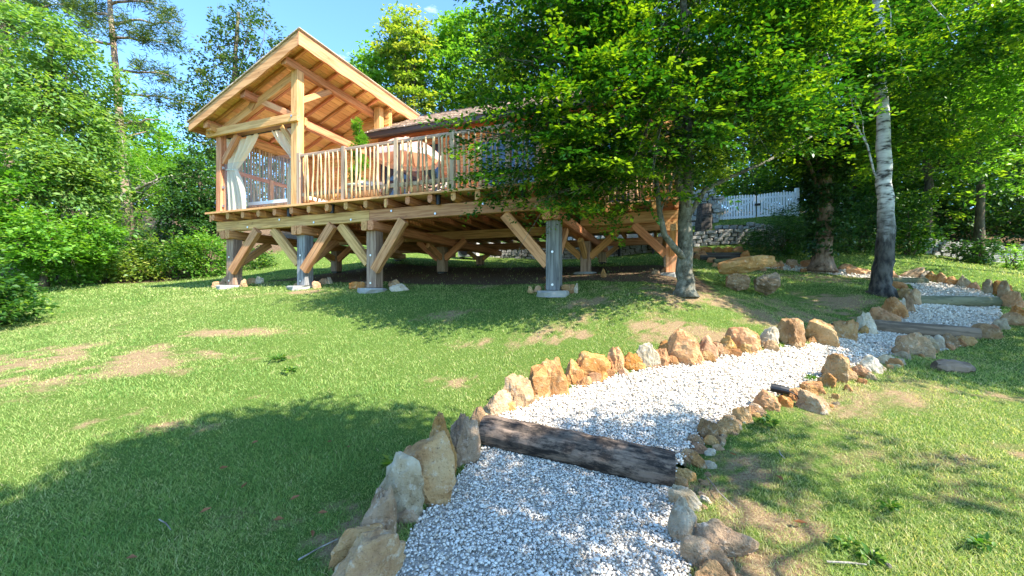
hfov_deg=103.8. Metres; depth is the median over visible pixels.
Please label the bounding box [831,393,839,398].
stone
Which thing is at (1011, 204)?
woodland tree
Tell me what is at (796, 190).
gate post
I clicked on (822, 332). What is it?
rock
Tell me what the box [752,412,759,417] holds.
stone
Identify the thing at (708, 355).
stone
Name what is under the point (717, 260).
step log
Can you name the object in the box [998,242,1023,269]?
variegated shrub
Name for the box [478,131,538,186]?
window
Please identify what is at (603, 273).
rock
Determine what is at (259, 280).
rock
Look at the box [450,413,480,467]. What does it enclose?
rock
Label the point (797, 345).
stone
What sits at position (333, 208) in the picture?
downlight
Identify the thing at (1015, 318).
rock
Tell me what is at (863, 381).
stone
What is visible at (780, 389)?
path spotlight
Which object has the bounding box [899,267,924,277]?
rock
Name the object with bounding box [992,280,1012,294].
rock
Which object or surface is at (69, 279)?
hedge bush
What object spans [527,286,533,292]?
rock
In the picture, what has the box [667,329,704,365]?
rock
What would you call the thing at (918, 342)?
rock
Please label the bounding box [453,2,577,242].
woodland tree
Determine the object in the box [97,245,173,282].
hedge bush
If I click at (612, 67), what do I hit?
woodland tree
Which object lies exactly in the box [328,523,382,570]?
rock
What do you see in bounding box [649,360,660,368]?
stone
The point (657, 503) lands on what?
twig
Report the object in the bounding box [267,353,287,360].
weed
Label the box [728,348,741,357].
stone
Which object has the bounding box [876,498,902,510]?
weed
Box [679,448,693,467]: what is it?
stone
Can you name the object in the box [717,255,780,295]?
stone bench
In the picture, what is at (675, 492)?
rock
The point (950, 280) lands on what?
rock
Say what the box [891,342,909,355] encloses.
rock
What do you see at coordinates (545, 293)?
foot slab
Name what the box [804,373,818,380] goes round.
weed
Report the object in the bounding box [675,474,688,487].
stone
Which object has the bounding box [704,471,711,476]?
stone
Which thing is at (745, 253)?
rock
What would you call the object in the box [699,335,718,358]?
rock
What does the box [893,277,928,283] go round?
path log
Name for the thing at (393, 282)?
rock
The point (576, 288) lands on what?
rock
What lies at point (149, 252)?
hedge bush
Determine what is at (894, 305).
rock
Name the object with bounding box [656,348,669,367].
rock
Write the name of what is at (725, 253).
step log
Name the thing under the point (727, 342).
rock
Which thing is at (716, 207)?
boundary wall
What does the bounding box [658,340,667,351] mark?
rock
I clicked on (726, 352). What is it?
stone
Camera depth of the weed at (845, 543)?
2.28 m
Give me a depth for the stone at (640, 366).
4.63 m
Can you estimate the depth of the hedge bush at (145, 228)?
19.98 m
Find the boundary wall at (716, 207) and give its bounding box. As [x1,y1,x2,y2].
[567,188,724,239]
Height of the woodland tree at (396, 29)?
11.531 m
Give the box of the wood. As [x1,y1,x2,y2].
[20,97,1014,215]
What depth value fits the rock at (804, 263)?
11.59 m
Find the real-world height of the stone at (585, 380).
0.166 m
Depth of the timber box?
21.40 m
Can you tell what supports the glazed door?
in the timber cabin
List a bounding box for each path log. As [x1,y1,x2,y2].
[479,415,675,486]
[874,320,981,338]
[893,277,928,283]
[921,296,1002,306]
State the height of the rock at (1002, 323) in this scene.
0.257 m
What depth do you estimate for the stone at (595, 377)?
4.49 m
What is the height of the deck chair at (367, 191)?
0.785 m
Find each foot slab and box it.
[215,285,239,289]
[286,286,311,290]
[357,288,387,293]
[536,290,569,296]
[573,272,595,273]
[660,272,675,276]
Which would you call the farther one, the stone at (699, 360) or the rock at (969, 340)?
the rock at (969, 340)
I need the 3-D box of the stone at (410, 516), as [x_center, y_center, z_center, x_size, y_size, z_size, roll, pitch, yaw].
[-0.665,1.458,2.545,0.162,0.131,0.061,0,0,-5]
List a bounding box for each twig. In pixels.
[298,538,337,560]
[652,502,667,505]
[707,477,734,507]
[826,560,866,564]
[870,549,891,567]
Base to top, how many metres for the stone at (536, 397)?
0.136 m
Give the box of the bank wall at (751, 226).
[715,222,780,229]
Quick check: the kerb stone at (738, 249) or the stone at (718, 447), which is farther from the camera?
the kerb stone at (738, 249)
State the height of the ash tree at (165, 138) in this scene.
7.778 m
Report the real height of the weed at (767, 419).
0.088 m
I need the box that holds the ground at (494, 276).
[0,208,1023,575]
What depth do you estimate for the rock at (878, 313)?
6.72 m
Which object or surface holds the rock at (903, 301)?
on the ground at (494, 276)
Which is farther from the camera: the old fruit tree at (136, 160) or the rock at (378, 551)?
the old fruit tree at (136, 160)
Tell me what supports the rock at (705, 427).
on the ground at (494, 276)
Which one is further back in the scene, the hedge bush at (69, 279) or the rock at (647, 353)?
the hedge bush at (69, 279)
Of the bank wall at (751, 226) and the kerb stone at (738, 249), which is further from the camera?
the bank wall at (751, 226)
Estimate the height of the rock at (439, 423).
0.721 m
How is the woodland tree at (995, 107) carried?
on the ground at (494, 276)
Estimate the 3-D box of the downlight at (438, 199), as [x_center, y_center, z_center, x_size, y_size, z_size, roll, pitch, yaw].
[-1.427,-1.710,7.779,0.116,0.185,0.116,0,0,0]
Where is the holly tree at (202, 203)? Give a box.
[148,144,242,269]
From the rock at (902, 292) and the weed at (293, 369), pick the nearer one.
the weed at (293, 369)
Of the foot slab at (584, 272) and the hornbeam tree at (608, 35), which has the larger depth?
the foot slab at (584, 272)
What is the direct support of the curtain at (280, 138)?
hanging from the timber cabin
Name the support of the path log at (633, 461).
on the gravel path
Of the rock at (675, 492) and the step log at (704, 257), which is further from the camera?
the step log at (704, 257)
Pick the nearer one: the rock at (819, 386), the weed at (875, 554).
the weed at (875, 554)
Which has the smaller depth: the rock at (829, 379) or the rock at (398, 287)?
the rock at (829, 379)
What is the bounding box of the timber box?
[142,213,176,227]
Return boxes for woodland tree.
[342,1,510,115]
[369,0,446,114]
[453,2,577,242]
[511,0,712,122]
[661,2,839,212]
[771,1,953,214]
[786,7,1023,187]
[829,0,1021,239]
[885,0,1023,206]
[891,0,1023,262]
[931,0,1023,221]
[931,32,1023,227]
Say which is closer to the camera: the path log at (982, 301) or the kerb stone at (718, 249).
the path log at (982, 301)
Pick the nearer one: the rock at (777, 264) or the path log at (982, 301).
the path log at (982, 301)
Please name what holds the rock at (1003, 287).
on the ground at (494, 276)
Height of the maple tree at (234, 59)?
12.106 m
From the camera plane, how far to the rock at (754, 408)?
3.73 m
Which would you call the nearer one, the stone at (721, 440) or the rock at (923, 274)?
the stone at (721, 440)
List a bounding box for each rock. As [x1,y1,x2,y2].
[211,281,225,287]
[240,279,247,286]
[246,278,255,283]
[255,276,263,283]
[312,281,320,288]
[318,278,327,284]
[327,277,332,283]
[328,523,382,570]
[332,527,405,575]
[349,281,364,289]
[360,484,396,532]
[379,451,424,516]
[388,279,399,286]
[389,283,408,291]
[403,430,456,507]
[429,411,456,473]
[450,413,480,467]
[469,406,487,425]
[483,390,511,415]
[503,373,533,408]
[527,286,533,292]
[529,357,569,397]
[534,285,541,291]
[561,284,574,293]
[565,359,583,385]
[574,283,577,292]
[576,351,610,381]
[601,268,606,276]
[607,347,624,372]
[624,352,642,370]
[636,342,660,367]
[651,270,659,274]
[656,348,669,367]
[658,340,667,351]
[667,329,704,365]
[668,484,701,511]
[668,495,696,541]
[676,467,695,481]
[680,535,736,575]
[687,434,704,444]
[688,451,707,468]
[694,250,706,259]
[694,518,758,556]
[694,559,728,575]
[697,418,718,438]
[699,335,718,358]
[706,258,715,262]
[712,342,723,355]
[716,418,739,433]
[720,335,736,349]
[725,327,758,354]
[731,407,752,423]
[740,250,749,256]
[746,405,761,416]
[753,389,780,411]
[754,332,761,350]
[760,326,778,346]
[768,262,779,267]
[777,318,805,347]
[785,259,799,265]
[795,389,830,414]
[800,260,810,266]
[801,381,825,393]
[805,318,839,346]
[817,373,836,387]
[821,353,850,383]
[832,319,858,342]
[838,264,852,269]
[846,266,870,274]
[851,364,871,376]
[856,312,878,334]
[860,355,883,373]
[869,306,901,321]
[877,354,900,367]
[882,297,908,318]
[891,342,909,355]
[892,281,907,288]
[895,332,935,358]
[897,288,909,298]
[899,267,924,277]
[899,297,906,308]
[904,294,915,312]
[909,288,921,304]
[920,271,929,277]
[924,335,939,350]
[925,271,936,282]
[930,359,975,372]
[934,334,945,347]
[937,272,946,282]
[942,333,959,348]
[945,276,957,284]
[955,335,977,345]
[956,275,970,287]
[967,282,980,289]
[971,323,1003,338]
[982,279,992,293]
[990,324,1001,330]
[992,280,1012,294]
[992,318,1010,329]
[997,280,1009,296]
[999,312,1023,325]
[1000,290,1023,307]
[1009,305,1023,315]
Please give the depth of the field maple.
22.00 m
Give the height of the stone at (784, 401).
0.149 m
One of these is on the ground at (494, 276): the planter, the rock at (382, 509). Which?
the rock at (382, 509)
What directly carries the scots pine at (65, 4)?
on the ground at (494, 276)
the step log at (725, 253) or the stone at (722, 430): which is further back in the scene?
the step log at (725, 253)
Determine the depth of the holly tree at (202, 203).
14.48 m
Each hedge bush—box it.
[4,241,111,286]
[51,239,145,282]
[62,213,135,266]
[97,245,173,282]
[116,221,184,257]
[120,230,211,280]
[135,222,171,236]
[159,225,225,278]
[211,242,280,271]
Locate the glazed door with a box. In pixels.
[379,140,441,195]
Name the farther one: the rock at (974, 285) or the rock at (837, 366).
the rock at (974, 285)
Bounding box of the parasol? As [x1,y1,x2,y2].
[376,136,440,193]
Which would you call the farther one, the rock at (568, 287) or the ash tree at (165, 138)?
the ash tree at (165, 138)
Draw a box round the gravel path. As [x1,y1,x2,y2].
[397,266,998,575]
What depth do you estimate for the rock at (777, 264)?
11.64 m
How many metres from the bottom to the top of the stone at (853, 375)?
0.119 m
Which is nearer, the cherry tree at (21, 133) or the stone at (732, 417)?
the stone at (732, 417)
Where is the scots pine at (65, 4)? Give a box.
[0,0,107,250]
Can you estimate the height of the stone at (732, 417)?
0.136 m
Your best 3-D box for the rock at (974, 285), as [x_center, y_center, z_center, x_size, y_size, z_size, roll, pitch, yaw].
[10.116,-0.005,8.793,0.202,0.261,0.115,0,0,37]
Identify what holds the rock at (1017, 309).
on the ground at (494, 276)
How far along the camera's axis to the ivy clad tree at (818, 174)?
10.54 m
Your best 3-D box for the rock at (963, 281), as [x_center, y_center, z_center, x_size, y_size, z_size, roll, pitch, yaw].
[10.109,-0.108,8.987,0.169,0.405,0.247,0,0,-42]
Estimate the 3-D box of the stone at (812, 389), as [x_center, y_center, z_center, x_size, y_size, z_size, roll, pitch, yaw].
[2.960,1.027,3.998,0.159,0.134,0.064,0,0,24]
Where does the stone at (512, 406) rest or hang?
on the ground at (494, 276)
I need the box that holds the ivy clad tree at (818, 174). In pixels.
[673,0,977,272]
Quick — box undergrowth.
[722,143,1023,245]
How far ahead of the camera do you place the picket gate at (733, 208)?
19.15 m
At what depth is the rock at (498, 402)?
3.97 m
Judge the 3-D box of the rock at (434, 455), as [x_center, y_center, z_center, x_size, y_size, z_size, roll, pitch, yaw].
[-0.629,1.365,2.846,0.415,0.701,0.348,0,0,-20]
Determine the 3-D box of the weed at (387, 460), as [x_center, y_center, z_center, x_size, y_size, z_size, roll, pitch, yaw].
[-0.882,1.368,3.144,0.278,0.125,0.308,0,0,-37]
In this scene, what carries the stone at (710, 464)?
on the ground at (494, 276)
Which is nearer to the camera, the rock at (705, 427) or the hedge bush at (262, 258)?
the rock at (705, 427)
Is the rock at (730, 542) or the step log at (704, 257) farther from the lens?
the step log at (704, 257)
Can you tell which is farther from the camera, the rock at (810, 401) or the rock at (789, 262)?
the rock at (789, 262)
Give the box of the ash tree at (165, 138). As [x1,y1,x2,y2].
[86,106,215,214]
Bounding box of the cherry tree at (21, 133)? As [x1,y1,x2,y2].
[0,0,158,277]
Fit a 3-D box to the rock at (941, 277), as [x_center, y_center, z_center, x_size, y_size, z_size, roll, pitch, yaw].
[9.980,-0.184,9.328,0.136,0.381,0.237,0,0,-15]
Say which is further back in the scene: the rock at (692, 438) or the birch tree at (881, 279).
the birch tree at (881, 279)
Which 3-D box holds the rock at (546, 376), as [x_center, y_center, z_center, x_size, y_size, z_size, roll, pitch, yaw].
[0.399,1.065,4.382,0.476,0.630,0.282,0,0,-6]
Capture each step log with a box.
[693,252,740,257]
[700,255,739,259]
[713,258,732,262]
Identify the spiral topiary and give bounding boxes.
[347,117,369,182]
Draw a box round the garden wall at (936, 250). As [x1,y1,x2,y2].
[923,238,1023,262]
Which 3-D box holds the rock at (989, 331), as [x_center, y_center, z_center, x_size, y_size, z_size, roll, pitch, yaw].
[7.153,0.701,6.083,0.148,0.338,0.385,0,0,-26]
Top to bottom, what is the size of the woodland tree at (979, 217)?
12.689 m
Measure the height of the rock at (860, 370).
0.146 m
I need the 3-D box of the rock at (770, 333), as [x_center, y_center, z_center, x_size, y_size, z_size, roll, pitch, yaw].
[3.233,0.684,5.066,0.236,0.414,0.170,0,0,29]
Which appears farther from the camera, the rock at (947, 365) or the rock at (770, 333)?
the rock at (770, 333)
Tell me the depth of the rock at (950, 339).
5.82 m
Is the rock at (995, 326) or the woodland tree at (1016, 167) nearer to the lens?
the rock at (995, 326)
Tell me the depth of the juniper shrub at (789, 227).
12.85 m
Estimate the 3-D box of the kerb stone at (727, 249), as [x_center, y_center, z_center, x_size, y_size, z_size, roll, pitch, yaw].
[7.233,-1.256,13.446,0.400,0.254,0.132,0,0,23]
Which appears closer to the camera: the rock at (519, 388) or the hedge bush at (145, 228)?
the rock at (519, 388)
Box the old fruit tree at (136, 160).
[61,130,215,252]
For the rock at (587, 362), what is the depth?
4.53 m
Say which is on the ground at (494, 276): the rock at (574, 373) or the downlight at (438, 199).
the rock at (574, 373)
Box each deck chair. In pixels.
[347,180,381,198]
[404,173,457,192]
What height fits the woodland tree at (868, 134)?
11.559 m
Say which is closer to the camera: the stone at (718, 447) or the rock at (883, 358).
the stone at (718, 447)
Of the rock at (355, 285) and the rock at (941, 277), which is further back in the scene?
the rock at (941, 277)
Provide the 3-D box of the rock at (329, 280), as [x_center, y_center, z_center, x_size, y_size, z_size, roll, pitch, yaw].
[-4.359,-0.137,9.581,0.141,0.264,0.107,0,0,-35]
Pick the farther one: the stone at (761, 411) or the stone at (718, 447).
the stone at (761, 411)
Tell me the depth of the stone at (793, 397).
3.91 m
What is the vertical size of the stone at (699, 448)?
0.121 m
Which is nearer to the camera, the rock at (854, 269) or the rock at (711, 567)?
the rock at (711, 567)
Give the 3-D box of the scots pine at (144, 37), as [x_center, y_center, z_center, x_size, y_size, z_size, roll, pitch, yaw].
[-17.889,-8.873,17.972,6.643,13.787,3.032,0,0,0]
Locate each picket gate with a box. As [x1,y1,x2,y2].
[719,195,755,219]
[755,191,794,216]
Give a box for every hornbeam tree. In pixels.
[414,0,915,296]
[977,0,1023,18]
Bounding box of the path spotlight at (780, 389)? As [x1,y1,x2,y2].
[770,383,798,398]
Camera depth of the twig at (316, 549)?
2.25 m
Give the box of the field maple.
[0,21,169,222]
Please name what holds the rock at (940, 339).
on the ground at (494, 276)
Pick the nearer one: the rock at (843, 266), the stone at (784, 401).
the stone at (784, 401)
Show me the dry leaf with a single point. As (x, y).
(800, 521)
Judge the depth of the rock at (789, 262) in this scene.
11.74 m
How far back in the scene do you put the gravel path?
3.12 m
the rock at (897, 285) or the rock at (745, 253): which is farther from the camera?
the rock at (745, 253)
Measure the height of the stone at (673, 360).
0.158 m
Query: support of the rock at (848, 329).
on the ground at (494, 276)
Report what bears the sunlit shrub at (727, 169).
on the ground at (494, 276)
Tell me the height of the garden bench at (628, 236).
1.000 m
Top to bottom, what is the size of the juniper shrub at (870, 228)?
3.307 m
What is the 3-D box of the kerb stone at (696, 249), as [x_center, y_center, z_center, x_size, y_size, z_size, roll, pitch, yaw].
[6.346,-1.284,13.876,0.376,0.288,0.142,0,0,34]
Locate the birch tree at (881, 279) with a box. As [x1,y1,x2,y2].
[739,0,1023,297]
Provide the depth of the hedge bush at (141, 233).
14.91 m
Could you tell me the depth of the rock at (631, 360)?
4.64 m
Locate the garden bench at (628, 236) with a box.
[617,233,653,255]
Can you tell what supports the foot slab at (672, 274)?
on the ground at (494, 276)
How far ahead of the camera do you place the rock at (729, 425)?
3.54 m
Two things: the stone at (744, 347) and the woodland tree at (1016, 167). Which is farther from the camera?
the woodland tree at (1016, 167)
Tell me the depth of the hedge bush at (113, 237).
14.46 m
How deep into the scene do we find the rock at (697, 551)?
2.21 m
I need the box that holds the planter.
[347,183,368,198]
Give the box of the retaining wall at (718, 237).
[489,229,786,258]
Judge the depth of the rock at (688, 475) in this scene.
3.09 m
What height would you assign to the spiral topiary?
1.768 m
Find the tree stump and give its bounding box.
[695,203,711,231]
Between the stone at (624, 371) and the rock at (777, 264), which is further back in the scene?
the rock at (777, 264)
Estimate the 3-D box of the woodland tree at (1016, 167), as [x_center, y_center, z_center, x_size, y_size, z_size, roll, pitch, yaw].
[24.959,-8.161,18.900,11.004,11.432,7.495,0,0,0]
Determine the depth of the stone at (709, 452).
3.33 m
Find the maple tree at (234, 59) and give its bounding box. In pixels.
[165,0,285,250]
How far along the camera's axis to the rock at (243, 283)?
9.73 m
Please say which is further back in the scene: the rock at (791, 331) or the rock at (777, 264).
the rock at (777, 264)
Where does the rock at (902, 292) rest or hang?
on the ground at (494, 276)
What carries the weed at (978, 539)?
on the ground at (494, 276)
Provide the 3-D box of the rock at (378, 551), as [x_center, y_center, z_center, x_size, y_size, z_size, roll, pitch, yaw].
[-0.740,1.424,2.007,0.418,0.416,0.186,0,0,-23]
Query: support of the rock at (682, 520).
on the ground at (494, 276)
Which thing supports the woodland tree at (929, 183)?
on the ground at (494, 276)
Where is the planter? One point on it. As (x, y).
(348, 193)
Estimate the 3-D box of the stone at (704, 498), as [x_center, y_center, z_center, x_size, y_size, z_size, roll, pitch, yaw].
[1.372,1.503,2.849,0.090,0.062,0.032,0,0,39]
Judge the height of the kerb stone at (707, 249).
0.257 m
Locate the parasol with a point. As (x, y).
(414, 154)
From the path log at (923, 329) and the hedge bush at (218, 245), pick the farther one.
the hedge bush at (218, 245)
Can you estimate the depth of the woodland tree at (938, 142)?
19.50 m
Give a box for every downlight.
[330,204,334,212]
[435,194,440,204]
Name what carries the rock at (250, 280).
on the ground at (494, 276)
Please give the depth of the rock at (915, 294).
7.33 m
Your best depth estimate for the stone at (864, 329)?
6.18 m
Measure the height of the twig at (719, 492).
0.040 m
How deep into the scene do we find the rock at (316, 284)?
8.94 m
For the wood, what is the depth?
32.45 m
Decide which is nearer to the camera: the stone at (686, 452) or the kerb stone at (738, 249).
the stone at (686, 452)
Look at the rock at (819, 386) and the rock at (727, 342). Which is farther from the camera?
the rock at (727, 342)
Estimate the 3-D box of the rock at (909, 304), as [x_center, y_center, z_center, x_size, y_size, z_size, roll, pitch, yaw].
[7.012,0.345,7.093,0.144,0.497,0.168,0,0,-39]
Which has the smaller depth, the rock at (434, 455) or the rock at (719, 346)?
the rock at (434, 455)
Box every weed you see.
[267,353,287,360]
[280,366,297,372]
[378,454,394,466]
[755,413,780,426]
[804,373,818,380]
[832,534,862,549]
[854,542,889,565]
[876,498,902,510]
[966,532,997,552]
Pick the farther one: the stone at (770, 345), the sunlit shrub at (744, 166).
the sunlit shrub at (744, 166)
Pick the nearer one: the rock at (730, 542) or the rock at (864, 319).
the rock at (730, 542)
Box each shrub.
[0,249,64,326]
[694,148,735,192]
[701,156,805,210]
[739,197,849,259]
[810,192,922,256]
[865,185,956,257]
[944,229,1013,265]
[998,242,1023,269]
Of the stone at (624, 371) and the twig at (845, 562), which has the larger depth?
the stone at (624, 371)
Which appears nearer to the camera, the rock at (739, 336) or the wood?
the rock at (739, 336)
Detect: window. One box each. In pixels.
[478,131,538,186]
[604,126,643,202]
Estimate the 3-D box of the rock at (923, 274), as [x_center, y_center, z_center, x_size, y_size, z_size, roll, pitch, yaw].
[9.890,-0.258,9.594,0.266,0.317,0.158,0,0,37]
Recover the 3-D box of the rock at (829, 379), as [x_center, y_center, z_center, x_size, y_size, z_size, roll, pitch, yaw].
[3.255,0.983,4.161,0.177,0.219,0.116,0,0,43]
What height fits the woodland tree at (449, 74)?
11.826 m
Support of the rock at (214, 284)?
on the ground at (494, 276)
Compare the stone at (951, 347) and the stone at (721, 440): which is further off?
the stone at (951, 347)
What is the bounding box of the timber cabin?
[186,27,682,290]
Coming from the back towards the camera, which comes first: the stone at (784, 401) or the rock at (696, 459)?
the stone at (784, 401)
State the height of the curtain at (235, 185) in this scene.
1.814 m
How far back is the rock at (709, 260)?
12.57 m
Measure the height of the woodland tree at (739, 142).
17.738 m
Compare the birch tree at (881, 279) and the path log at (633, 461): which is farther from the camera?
the birch tree at (881, 279)
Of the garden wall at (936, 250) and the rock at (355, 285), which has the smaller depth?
the rock at (355, 285)
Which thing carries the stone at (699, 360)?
on the gravel path
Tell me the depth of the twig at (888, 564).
2.11 m
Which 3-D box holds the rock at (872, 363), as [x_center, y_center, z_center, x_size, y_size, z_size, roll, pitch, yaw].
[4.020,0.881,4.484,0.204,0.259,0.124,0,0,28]
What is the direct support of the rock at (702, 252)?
on the ground at (494, 276)
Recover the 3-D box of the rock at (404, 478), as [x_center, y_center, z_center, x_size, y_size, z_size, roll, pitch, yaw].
[-0.722,1.339,2.611,0.313,0.545,0.189,0,0,0]
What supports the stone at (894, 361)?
on the ground at (494, 276)
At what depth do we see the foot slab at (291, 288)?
8.87 m
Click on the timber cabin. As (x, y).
(316, 96)
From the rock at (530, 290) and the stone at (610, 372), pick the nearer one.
the stone at (610, 372)
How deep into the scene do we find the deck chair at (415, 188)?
8.66 m
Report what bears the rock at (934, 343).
on the ground at (494, 276)
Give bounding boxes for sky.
[9,0,996,210]
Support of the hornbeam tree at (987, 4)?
on the ground at (494, 276)
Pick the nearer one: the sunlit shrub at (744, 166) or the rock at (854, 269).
the rock at (854, 269)
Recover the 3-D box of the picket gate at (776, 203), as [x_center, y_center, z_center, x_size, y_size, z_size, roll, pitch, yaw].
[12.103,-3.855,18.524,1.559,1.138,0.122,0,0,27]
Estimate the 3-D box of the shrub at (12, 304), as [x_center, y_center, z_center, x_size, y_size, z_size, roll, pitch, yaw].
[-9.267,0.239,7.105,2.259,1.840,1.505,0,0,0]
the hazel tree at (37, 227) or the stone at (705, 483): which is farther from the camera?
the hazel tree at (37, 227)
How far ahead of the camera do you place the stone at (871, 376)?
4.27 m
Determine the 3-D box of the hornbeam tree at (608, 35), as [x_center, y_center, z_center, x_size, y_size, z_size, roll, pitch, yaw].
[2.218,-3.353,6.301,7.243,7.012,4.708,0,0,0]
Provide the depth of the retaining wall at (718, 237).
14.29 m
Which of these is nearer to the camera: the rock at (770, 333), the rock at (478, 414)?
the rock at (478, 414)
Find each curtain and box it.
[226,133,258,209]
[272,128,290,204]
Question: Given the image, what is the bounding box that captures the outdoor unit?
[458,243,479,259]
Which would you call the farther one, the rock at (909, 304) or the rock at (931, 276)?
the rock at (931, 276)
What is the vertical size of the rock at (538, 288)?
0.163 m
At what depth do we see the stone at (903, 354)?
4.99 m
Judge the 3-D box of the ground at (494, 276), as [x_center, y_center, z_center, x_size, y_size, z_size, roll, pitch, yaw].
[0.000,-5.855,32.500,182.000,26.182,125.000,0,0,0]
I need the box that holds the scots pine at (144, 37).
[40,0,194,242]
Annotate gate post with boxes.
[794,188,798,215]
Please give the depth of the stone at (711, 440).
3.45 m
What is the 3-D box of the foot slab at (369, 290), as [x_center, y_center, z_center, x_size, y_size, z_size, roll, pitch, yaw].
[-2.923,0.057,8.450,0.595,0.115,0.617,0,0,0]
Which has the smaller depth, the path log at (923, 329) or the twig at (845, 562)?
the twig at (845, 562)
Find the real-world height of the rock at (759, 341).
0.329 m
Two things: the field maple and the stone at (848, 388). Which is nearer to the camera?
the stone at (848, 388)
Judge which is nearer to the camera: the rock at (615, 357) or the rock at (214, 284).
the rock at (615, 357)
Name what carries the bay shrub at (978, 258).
on the ground at (494, 276)
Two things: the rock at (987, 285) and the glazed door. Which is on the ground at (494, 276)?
the rock at (987, 285)
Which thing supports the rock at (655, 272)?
on the ground at (494, 276)
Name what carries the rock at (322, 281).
on the ground at (494, 276)
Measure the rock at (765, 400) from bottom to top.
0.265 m
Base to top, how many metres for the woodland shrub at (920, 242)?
2.474 m
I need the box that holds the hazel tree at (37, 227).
[0,155,139,286]
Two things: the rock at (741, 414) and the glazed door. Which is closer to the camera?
the rock at (741, 414)
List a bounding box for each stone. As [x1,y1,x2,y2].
[397,509,418,525]
[508,402,515,411]
[533,395,538,401]
[576,376,591,386]
[588,372,601,382]
[606,369,614,377]
[619,367,629,376]
[635,362,645,369]
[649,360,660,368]
[669,355,678,364]
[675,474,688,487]
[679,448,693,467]
[690,442,707,453]
[693,247,700,251]
[696,354,701,364]
[700,480,709,486]
[700,495,711,504]
[701,247,711,251]
[702,350,715,361]
[702,435,718,445]
[704,448,715,455]
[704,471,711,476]
[705,460,716,468]
[712,444,724,450]
[713,247,723,251]
[716,435,725,445]
[717,424,727,434]
[722,415,738,423]
[723,247,732,251]
[723,347,729,355]
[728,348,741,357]
[732,247,743,251]
[738,342,754,354]
[749,402,766,416]
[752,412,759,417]
[763,340,779,351]
[778,395,792,407]
[789,388,800,400]
[791,341,801,348]
[799,384,818,394]
[806,336,817,342]
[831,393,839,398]
[844,384,852,391]
[849,370,857,379]
[856,377,866,384]
[858,325,868,333]
[864,372,876,380]
[884,358,903,366]
[893,351,911,359]
[946,343,955,350]
[958,338,968,347]
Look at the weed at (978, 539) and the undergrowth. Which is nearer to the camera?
the weed at (978, 539)
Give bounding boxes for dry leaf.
[794,519,806,522]
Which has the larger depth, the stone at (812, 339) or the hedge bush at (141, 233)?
the hedge bush at (141, 233)
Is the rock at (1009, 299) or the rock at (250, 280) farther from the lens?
the rock at (250, 280)
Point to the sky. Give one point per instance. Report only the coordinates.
(336, 24)
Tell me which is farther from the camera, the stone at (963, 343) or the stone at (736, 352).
the stone at (963, 343)
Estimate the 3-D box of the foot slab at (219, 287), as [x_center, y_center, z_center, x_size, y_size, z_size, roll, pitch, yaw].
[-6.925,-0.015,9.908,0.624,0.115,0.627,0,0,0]
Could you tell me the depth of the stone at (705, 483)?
3.01 m
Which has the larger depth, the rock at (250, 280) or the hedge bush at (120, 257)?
the hedge bush at (120, 257)

